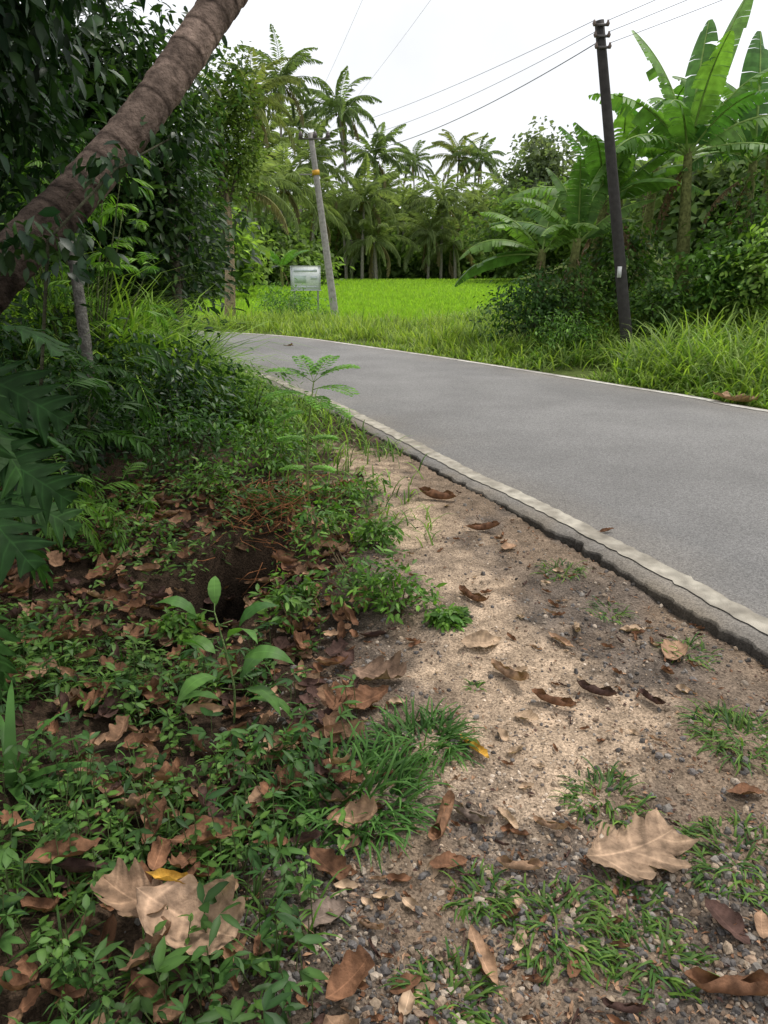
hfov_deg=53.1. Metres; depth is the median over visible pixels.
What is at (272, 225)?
broadleaf tree
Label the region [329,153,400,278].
coconut palm
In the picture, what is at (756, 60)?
banana plant
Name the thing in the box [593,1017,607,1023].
fallen leaf
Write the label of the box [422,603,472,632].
weed
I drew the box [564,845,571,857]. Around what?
fallen leaf
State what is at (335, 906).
dry leaf
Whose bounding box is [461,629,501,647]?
dry leaf
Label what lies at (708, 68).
banana plant
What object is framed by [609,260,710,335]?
shrub
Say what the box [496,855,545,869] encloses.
dry leaf
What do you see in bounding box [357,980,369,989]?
fallen leaf
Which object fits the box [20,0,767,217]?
sky
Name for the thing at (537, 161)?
broadleaf tree
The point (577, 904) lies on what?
fallen leaf
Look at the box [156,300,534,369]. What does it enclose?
roadside grass
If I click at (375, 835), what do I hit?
fallen leaf
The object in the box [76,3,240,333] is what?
broadleaf tree
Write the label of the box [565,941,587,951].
fallen leaf
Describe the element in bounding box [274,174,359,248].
coconut palm
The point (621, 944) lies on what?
fallen leaf
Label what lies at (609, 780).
grass tuft
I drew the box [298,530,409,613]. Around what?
weed
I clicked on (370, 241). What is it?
coconut palm
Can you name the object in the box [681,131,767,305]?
shrub
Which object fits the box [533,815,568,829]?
dry leaf
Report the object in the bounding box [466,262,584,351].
shrub
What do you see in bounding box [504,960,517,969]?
fallen leaf
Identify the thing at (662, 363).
tall grass
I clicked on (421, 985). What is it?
fallen leaf
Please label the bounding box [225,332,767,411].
road edge line
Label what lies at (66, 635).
dry leaf
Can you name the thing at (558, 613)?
fallen leaf
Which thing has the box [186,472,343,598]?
dead twigs
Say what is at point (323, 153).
coconut palm
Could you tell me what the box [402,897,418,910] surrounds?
fallen leaf
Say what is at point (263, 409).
weed clump
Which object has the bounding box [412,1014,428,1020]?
fallen leaf
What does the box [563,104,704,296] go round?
banana plant
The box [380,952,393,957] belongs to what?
fallen leaf
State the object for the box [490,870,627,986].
grass tuft
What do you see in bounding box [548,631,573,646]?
dry leaf
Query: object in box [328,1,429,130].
power line
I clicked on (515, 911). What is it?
fallen leaf
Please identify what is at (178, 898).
dry leaf
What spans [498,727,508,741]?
fallen leaf
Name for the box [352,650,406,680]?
dry leaf
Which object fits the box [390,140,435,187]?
coconut palm
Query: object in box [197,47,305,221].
coconut palm
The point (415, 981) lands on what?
dry leaf
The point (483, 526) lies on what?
dry leaf
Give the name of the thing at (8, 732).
strap leaf plant
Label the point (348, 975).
leaf litter
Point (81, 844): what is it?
dry leaf
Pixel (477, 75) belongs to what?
power line
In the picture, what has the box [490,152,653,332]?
banana plant
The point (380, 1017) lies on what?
fallen leaf
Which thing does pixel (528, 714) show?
dry leaf
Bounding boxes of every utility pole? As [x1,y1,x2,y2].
[298,131,337,314]
[592,19,632,348]
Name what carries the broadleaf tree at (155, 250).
on the ground at (242, 562)
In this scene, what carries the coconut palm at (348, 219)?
on the ground at (242, 562)
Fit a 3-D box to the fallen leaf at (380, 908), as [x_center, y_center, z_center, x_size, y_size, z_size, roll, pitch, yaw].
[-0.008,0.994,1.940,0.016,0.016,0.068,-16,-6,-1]
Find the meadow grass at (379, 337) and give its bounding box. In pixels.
[188,276,766,341]
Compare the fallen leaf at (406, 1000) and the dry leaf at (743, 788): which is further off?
the dry leaf at (743, 788)
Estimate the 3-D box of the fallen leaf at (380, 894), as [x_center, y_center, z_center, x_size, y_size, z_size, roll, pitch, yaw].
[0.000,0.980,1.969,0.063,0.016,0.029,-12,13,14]
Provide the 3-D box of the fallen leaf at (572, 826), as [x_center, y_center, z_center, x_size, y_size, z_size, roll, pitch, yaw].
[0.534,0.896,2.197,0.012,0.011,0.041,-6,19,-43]
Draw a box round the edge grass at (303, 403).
[219,358,452,547]
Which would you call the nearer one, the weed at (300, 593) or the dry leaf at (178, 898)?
the dry leaf at (178, 898)
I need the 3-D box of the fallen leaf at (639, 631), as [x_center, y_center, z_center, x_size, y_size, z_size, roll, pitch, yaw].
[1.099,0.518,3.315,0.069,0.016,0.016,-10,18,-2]
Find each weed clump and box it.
[186,357,311,435]
[188,407,350,481]
[216,358,266,385]
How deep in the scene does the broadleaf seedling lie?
2.71 m
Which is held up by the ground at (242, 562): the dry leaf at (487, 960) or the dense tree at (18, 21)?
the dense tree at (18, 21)
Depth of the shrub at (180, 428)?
5.50 m
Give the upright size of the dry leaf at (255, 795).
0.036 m
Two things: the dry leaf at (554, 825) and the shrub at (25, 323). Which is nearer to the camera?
the dry leaf at (554, 825)
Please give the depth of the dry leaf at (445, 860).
2.08 m
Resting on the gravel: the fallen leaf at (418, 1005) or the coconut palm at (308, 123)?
the fallen leaf at (418, 1005)
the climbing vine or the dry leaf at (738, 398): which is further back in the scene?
the dry leaf at (738, 398)
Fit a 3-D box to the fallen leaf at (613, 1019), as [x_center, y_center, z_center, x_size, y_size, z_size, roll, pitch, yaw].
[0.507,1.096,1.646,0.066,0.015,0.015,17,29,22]
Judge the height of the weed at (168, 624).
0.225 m
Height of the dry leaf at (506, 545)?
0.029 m
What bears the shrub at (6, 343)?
on the ground at (242, 562)
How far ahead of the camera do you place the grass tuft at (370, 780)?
2.31 m
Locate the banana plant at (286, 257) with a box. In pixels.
[260,250,308,286]
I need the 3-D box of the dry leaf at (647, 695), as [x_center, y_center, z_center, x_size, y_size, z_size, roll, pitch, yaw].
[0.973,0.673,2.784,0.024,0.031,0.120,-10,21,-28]
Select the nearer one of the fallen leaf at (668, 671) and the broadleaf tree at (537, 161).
the fallen leaf at (668, 671)
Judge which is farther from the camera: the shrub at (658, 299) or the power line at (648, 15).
the shrub at (658, 299)
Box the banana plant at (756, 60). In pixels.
[672,31,767,296]
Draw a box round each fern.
[0,453,158,554]
[12,342,174,493]
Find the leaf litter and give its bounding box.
[0,469,388,1023]
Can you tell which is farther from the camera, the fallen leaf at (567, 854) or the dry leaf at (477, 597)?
the dry leaf at (477, 597)
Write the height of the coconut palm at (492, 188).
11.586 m
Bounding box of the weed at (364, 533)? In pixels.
[348,514,409,552]
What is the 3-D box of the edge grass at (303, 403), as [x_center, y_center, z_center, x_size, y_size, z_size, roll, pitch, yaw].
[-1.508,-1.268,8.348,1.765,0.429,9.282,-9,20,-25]
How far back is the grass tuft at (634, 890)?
1.97 m
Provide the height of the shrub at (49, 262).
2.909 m
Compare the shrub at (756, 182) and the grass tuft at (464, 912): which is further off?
the shrub at (756, 182)
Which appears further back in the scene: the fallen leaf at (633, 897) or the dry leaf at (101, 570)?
the dry leaf at (101, 570)
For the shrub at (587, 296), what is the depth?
13.11 m
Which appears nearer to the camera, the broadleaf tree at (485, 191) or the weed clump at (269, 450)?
the weed clump at (269, 450)
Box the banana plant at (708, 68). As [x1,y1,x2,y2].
[583,0,767,310]
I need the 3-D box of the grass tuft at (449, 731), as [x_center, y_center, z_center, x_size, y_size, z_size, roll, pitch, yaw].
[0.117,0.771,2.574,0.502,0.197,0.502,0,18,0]
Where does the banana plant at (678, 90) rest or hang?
on the ground at (242, 562)
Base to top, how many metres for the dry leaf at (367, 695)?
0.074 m
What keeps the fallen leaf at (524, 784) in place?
on the ground at (242, 562)
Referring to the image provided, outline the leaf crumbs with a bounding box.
[159,433,767,1023]
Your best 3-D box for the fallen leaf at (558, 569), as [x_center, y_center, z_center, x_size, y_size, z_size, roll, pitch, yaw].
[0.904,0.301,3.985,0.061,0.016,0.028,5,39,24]
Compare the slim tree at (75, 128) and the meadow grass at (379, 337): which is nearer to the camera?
the slim tree at (75, 128)
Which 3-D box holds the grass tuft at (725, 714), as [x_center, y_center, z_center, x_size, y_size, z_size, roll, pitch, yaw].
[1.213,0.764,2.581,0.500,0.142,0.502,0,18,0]
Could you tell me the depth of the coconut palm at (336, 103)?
73.41 m
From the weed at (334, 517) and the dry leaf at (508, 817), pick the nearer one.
the dry leaf at (508, 817)
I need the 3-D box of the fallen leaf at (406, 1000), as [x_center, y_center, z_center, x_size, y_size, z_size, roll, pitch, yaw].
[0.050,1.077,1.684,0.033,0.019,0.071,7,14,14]
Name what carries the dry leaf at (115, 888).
on the leaf litter
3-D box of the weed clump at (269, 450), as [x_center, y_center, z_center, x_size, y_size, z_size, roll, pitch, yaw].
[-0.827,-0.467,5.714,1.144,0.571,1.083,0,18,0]
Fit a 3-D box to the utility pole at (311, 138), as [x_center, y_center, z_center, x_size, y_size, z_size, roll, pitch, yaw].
[-1.946,-8.422,23.537,1.190,5.857,0.280,0,18,0]
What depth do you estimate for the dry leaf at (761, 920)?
1.86 m
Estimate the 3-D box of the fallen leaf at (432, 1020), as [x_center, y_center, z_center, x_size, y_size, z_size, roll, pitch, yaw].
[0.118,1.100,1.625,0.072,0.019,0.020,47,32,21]
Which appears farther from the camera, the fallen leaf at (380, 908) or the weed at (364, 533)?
the weed at (364, 533)
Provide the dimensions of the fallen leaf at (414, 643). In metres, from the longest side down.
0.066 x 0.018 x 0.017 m
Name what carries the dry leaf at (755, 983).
on the ground at (242, 562)
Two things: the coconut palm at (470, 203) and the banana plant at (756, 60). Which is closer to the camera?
the banana plant at (756, 60)
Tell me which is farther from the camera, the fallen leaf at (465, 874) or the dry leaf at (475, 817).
the dry leaf at (475, 817)
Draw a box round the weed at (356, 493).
[316,472,393,520]
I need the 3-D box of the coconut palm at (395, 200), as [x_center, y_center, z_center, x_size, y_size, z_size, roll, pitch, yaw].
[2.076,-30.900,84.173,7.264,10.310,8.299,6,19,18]
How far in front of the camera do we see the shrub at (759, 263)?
11.95 m
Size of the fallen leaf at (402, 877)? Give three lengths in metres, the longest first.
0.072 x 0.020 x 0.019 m
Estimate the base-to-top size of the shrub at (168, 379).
1.408 m
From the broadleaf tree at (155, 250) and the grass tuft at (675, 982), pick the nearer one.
the grass tuft at (675, 982)
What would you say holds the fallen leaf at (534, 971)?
on the ground at (242, 562)
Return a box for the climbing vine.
[0,115,203,606]
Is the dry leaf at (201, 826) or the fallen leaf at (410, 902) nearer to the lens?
the fallen leaf at (410, 902)
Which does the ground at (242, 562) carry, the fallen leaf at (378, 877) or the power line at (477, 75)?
the fallen leaf at (378, 877)
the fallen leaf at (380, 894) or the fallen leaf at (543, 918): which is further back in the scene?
the fallen leaf at (380, 894)
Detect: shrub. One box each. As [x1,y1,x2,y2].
[0,120,177,414]
[0,133,104,316]
[0,193,91,409]
[0,268,147,424]
[0,315,167,500]
[0,355,100,491]
[31,305,265,458]
[85,381,266,493]
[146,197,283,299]
[245,278,331,320]
[308,298,338,316]
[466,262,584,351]
[511,258,619,342]
[518,309,611,360]
[563,219,673,314]
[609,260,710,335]
[655,239,767,323]
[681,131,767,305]
[699,213,767,321]
[748,156,767,268]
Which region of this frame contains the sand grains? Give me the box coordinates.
[339,445,678,865]
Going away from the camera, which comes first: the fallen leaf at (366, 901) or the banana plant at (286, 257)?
the fallen leaf at (366, 901)
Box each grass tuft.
[243,716,459,873]
[350,694,486,792]
[354,439,404,457]
[377,936,507,1023]
[441,858,529,929]
[463,678,485,692]
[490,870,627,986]
[531,558,594,581]
[548,756,666,835]
[579,596,637,624]
[579,866,696,951]
[588,904,718,1014]
[652,631,721,670]
[664,806,767,914]
[675,697,767,776]
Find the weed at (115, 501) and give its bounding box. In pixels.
[44,487,198,564]
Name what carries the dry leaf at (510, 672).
on the ground at (242, 562)
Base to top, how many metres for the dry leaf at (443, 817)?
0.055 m
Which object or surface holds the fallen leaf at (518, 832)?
on the ground at (242, 562)
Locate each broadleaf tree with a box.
[0,0,263,331]
[0,0,277,359]
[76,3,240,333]
[94,170,291,254]
[169,39,280,320]
[243,225,354,287]
[253,211,320,282]
[267,197,352,269]
[357,202,425,245]
[396,213,464,245]
[439,207,527,263]
[443,167,569,216]
[451,177,604,280]
[485,116,580,274]
[509,171,655,268]
[559,154,709,272]
[592,114,766,281]
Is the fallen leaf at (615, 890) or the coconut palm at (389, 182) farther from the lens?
the coconut palm at (389, 182)
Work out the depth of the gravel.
1.95 m
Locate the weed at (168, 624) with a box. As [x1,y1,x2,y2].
[144,605,217,648]
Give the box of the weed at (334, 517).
[280,484,364,554]
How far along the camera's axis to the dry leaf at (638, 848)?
2.10 m
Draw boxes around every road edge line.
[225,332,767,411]
[239,368,767,633]
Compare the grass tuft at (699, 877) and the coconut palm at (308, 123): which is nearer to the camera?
the grass tuft at (699, 877)
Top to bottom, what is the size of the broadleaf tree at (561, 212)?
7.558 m
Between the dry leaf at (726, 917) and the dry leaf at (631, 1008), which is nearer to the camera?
the dry leaf at (631, 1008)
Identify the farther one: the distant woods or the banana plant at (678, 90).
the distant woods
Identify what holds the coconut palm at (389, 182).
on the ground at (242, 562)
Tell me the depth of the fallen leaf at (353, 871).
2.04 m
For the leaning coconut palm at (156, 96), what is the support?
on the ground at (242, 562)
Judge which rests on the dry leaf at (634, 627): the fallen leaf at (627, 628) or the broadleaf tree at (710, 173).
the fallen leaf at (627, 628)
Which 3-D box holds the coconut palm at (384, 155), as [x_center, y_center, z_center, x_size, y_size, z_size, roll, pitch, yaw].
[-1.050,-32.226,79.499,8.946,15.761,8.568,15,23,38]
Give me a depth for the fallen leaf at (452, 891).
2.00 m
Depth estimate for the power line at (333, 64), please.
16.91 m
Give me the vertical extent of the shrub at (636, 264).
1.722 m
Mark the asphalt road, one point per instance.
(678, 483)
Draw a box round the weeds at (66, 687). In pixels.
[0,467,393,732]
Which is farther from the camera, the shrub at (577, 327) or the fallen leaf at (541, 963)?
the shrub at (577, 327)
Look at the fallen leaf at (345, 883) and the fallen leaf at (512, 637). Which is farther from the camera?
the fallen leaf at (512, 637)
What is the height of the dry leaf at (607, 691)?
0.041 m
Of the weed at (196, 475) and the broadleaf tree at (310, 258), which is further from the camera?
the broadleaf tree at (310, 258)
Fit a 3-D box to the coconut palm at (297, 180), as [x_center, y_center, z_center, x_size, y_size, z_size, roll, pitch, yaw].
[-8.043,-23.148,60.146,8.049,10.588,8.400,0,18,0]
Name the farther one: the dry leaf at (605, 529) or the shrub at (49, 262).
the shrub at (49, 262)
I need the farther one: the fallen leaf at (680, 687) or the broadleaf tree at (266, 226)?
the broadleaf tree at (266, 226)
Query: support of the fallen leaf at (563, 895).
on the gravel
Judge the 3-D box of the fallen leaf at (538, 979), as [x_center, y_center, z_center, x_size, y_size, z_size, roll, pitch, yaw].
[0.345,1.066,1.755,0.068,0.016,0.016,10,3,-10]
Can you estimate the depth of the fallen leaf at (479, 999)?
1.71 m
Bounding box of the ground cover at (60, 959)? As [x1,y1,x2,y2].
[0,605,362,1023]
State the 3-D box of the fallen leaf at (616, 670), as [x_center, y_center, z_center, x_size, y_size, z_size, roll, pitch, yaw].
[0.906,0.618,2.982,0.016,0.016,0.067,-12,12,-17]
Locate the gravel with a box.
[82,435,767,1023]
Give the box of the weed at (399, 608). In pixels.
[345,554,446,624]
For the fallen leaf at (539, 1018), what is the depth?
1.68 m
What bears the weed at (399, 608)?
on the ground at (242, 562)
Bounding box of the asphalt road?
[170,331,767,667]
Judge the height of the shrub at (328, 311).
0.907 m
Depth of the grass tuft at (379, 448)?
6.45 m
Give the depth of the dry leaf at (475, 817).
2.23 m
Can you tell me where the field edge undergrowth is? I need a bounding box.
[254,217,535,278]
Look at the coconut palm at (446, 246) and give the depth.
79.02 m
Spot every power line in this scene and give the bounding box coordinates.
[301,4,360,129]
[316,21,592,134]
[316,32,593,145]
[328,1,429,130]
[336,44,594,155]
[609,0,686,31]
[610,0,721,42]
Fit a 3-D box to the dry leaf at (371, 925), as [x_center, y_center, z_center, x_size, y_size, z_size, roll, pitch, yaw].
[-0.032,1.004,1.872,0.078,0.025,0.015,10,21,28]
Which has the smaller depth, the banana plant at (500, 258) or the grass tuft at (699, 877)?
the grass tuft at (699, 877)
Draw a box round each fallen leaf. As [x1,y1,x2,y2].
[334,878,357,888]
[339,868,357,875]
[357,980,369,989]
[361,897,373,908]
[365,1014,384,1021]
[368,832,387,838]
[368,875,386,879]
[368,938,380,958]
[372,888,394,898]
[377,899,383,910]
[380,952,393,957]
[386,873,411,881]
[388,696,405,703]
[398,990,414,1015]
[398,1012,403,1023]
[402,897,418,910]
[405,638,419,640]
[408,640,420,646]
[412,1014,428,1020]
[414,981,434,997]
[416,1002,425,1009]
[426,854,441,879]
[428,1015,438,1023]
[447,885,454,899]
[451,820,460,825]
[456,871,476,876]
[476,986,486,1005]
[480,589,492,592]
[494,838,509,845]
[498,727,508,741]
[500,822,513,831]
[500,908,520,918]
[501,760,513,764]
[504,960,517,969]
[507,632,515,639]
[508,745,522,752]
[509,828,531,835]
[512,930,526,950]
[514,894,525,907]
[515,666,527,671]
[518,782,533,788]
[518,1014,533,1020]
[521,973,548,982]
[532,962,537,986]
[535,915,546,930]
[536,1009,542,1023]
[539,956,542,969]
[548,599,558,606]
[552,612,565,615]
[552,888,569,901]
[553,567,563,571]
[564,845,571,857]
[565,821,576,828]
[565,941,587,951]
[567,1001,573,1018]
[568,898,579,906]
[571,1008,579,1023]
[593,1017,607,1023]
[601,643,614,647]
[602,916,622,922]
[605,939,630,947]
[606,1014,630,1023]
[612,667,622,673]
[612,885,619,899]
[620,626,631,631]
[627,895,644,899]
[628,729,638,734]
[631,629,645,633]
[647,734,664,741]
[661,666,673,673]
[667,818,680,826]
[675,684,690,692]
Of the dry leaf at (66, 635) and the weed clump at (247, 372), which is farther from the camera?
the weed clump at (247, 372)
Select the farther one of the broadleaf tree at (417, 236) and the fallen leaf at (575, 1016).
the broadleaf tree at (417, 236)
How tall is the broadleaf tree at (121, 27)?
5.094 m
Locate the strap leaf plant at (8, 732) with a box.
[0,680,105,814]
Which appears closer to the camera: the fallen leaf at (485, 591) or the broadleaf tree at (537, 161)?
the fallen leaf at (485, 591)
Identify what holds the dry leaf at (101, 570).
on the leaf litter
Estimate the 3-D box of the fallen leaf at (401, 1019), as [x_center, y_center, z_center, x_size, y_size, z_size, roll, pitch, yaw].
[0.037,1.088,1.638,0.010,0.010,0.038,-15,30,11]
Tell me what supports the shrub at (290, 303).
on the ground at (242, 562)
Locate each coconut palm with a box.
[0,0,247,314]
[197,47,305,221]
[211,143,301,284]
[232,98,308,211]
[237,24,329,214]
[242,141,332,238]
[268,90,332,211]
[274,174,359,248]
[281,114,353,210]
[294,66,381,278]
[301,182,383,278]
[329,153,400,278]
[330,122,421,277]
[335,194,419,279]
[360,157,422,217]
[365,181,438,265]
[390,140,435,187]
[390,195,470,278]
[401,168,483,278]
[418,203,495,278]
[428,129,488,202]
[435,176,502,259]
[452,133,506,196]
[473,172,515,214]
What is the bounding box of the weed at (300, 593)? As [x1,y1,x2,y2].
[247,567,321,633]
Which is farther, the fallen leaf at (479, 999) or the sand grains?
the sand grains
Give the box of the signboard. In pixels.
[290,266,320,312]
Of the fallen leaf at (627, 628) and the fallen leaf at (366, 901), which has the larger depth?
the fallen leaf at (627, 628)
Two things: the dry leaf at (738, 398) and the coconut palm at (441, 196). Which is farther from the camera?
the coconut palm at (441, 196)
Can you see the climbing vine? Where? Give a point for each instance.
(39, 250)
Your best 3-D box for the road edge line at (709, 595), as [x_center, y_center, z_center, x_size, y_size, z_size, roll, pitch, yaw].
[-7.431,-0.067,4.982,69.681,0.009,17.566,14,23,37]
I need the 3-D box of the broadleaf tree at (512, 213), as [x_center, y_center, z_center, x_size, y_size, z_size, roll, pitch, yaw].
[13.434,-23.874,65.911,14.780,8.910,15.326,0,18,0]
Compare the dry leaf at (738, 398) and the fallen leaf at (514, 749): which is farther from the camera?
the dry leaf at (738, 398)
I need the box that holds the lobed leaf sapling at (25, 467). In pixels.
[0,325,83,700]
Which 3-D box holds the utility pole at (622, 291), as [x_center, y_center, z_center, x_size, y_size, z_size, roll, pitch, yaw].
[3.420,-4.619,11.413,1.074,4.695,0.219,0,18,0]
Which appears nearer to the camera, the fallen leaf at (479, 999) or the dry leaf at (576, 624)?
the fallen leaf at (479, 999)
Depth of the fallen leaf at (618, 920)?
1.91 m
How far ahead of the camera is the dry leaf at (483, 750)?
2.51 m
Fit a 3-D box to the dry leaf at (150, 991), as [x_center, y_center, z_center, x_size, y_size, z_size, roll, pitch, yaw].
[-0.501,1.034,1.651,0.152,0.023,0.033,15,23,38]
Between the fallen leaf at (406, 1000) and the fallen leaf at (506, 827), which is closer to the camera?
the fallen leaf at (406, 1000)
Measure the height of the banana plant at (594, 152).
3.672 m
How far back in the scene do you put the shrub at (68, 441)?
4.25 m
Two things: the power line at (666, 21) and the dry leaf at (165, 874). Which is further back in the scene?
the power line at (666, 21)
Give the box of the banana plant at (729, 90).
[721,82,767,276]
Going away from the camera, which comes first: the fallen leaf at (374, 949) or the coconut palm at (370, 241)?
the fallen leaf at (374, 949)
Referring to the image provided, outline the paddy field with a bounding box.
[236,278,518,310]
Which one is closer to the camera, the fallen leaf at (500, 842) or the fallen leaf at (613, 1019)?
the fallen leaf at (613, 1019)
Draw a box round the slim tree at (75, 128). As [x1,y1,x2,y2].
[0,46,154,459]
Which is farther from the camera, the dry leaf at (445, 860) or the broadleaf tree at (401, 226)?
the broadleaf tree at (401, 226)
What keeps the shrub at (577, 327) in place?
on the ground at (242, 562)
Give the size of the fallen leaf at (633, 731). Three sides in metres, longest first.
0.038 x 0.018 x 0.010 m
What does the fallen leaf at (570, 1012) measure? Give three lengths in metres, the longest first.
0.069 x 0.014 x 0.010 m
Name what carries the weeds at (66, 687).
on the ground at (242, 562)
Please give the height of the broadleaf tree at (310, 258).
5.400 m
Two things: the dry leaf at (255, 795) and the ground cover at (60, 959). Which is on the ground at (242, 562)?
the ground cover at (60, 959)
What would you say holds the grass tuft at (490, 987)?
on the ground at (242, 562)
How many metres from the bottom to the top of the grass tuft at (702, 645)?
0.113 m
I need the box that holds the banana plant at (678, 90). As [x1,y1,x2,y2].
[614,84,738,286]
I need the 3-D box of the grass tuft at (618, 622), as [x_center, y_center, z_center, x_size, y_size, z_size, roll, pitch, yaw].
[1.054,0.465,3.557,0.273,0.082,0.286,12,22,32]
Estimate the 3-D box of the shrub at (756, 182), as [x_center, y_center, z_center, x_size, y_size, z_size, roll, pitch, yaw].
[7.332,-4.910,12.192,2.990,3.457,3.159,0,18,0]
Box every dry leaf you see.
[17,617,82,644]
[24,833,101,863]
[83,552,125,579]
[90,857,165,917]
[125,616,164,638]
[130,970,167,1005]
[136,874,244,955]
[146,868,187,883]
[170,815,238,844]
[246,786,279,807]
[299,895,346,927]
[317,707,348,724]
[324,680,388,710]
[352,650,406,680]
[357,918,384,929]
[390,972,421,993]
[418,486,458,499]
[428,790,454,840]
[429,851,467,868]
[453,800,491,823]
[459,585,487,601]
[460,734,488,757]
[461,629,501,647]
[466,521,499,529]
[468,924,498,985]
[491,658,528,680]
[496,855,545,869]
[498,806,518,828]
[501,541,516,549]
[513,710,538,719]
[531,688,577,706]
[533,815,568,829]
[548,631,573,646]
[567,960,580,977]
[574,621,580,631]
[577,680,618,696]
[586,809,698,880]
[600,527,614,531]
[601,997,647,1013]
[620,624,645,630]
[639,688,665,703]
[661,639,688,659]
[684,966,767,995]
[705,896,750,943]
[713,391,759,401]
[726,782,763,794]
[754,909,767,938]
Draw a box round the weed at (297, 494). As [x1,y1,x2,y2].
[240,477,311,515]
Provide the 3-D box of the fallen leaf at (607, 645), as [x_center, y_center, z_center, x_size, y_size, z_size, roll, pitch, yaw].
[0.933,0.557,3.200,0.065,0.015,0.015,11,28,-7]
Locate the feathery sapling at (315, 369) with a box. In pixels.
[263,355,359,504]
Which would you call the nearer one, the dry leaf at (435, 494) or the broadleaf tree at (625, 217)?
the dry leaf at (435, 494)
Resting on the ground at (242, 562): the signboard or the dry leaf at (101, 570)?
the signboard
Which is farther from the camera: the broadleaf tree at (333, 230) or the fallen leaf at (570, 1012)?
the broadleaf tree at (333, 230)
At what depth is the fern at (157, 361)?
4.99 m
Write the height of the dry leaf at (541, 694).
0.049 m
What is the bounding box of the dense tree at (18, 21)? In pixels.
[0,0,145,198]
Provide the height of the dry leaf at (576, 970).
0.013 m
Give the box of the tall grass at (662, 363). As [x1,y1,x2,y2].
[443,258,767,409]
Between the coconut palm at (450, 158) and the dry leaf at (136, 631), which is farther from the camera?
the coconut palm at (450, 158)
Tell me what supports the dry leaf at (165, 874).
on the dry leaf at (115, 888)
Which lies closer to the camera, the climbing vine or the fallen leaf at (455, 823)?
the fallen leaf at (455, 823)
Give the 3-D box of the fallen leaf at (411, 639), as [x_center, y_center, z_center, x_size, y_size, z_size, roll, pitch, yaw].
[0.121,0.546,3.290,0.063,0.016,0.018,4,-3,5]
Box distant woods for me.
[240,163,659,267]
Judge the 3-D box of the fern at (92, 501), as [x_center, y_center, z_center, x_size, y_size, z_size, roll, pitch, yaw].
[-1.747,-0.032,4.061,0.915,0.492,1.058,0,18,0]
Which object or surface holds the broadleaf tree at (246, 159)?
on the ground at (242, 562)
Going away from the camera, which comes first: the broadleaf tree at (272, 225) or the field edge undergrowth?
the broadleaf tree at (272, 225)
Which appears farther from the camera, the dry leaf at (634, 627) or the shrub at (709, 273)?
the shrub at (709, 273)
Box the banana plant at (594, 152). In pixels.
[501,99,683,318]
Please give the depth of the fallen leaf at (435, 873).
2.06 m
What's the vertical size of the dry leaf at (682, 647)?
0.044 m
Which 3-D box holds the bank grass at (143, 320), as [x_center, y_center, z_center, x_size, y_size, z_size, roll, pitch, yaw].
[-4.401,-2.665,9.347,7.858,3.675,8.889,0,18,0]
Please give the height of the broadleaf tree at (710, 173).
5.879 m
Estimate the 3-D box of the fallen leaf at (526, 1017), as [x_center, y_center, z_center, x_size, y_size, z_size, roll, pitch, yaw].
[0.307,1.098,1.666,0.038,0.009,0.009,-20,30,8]
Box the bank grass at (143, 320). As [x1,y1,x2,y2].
[0,237,320,441]
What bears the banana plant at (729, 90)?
on the ground at (242, 562)
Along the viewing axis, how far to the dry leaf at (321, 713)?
2.72 m
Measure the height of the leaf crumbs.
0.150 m
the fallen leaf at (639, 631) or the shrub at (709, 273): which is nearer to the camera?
the fallen leaf at (639, 631)
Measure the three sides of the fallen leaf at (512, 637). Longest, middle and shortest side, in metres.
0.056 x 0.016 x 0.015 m
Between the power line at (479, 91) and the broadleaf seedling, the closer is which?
the broadleaf seedling
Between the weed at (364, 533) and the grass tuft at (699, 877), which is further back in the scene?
the weed at (364, 533)
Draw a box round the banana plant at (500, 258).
[455,195,603,338]
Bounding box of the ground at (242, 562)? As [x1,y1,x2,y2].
[0,242,767,1023]
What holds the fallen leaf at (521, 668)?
on the ground at (242, 562)
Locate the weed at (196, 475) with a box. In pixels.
[175,451,256,502]
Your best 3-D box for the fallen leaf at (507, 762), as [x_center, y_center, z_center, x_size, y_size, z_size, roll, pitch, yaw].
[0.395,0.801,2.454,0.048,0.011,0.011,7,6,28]
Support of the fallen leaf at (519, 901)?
on the ground at (242, 562)
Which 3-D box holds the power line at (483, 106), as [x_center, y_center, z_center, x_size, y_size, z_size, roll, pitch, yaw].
[0.501,-8.363,16.779,0.013,0.428,13.622,-7,19,-20]
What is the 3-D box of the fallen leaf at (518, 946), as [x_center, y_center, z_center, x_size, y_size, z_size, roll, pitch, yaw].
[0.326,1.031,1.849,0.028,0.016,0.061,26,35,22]
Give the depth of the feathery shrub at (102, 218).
6.68 m
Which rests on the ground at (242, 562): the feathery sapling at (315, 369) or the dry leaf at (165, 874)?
the feathery sapling at (315, 369)
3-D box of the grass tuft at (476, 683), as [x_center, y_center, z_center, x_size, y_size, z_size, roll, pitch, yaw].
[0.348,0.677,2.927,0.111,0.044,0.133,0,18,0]
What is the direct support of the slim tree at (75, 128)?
on the ground at (242, 562)
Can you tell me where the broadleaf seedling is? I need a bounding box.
[155,576,294,722]
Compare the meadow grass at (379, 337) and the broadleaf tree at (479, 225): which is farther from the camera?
the broadleaf tree at (479, 225)
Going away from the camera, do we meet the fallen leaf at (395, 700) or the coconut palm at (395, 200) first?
the fallen leaf at (395, 700)
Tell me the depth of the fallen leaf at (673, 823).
2.21 m
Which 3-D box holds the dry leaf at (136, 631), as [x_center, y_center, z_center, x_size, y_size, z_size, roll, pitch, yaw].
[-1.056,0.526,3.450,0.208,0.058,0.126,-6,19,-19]

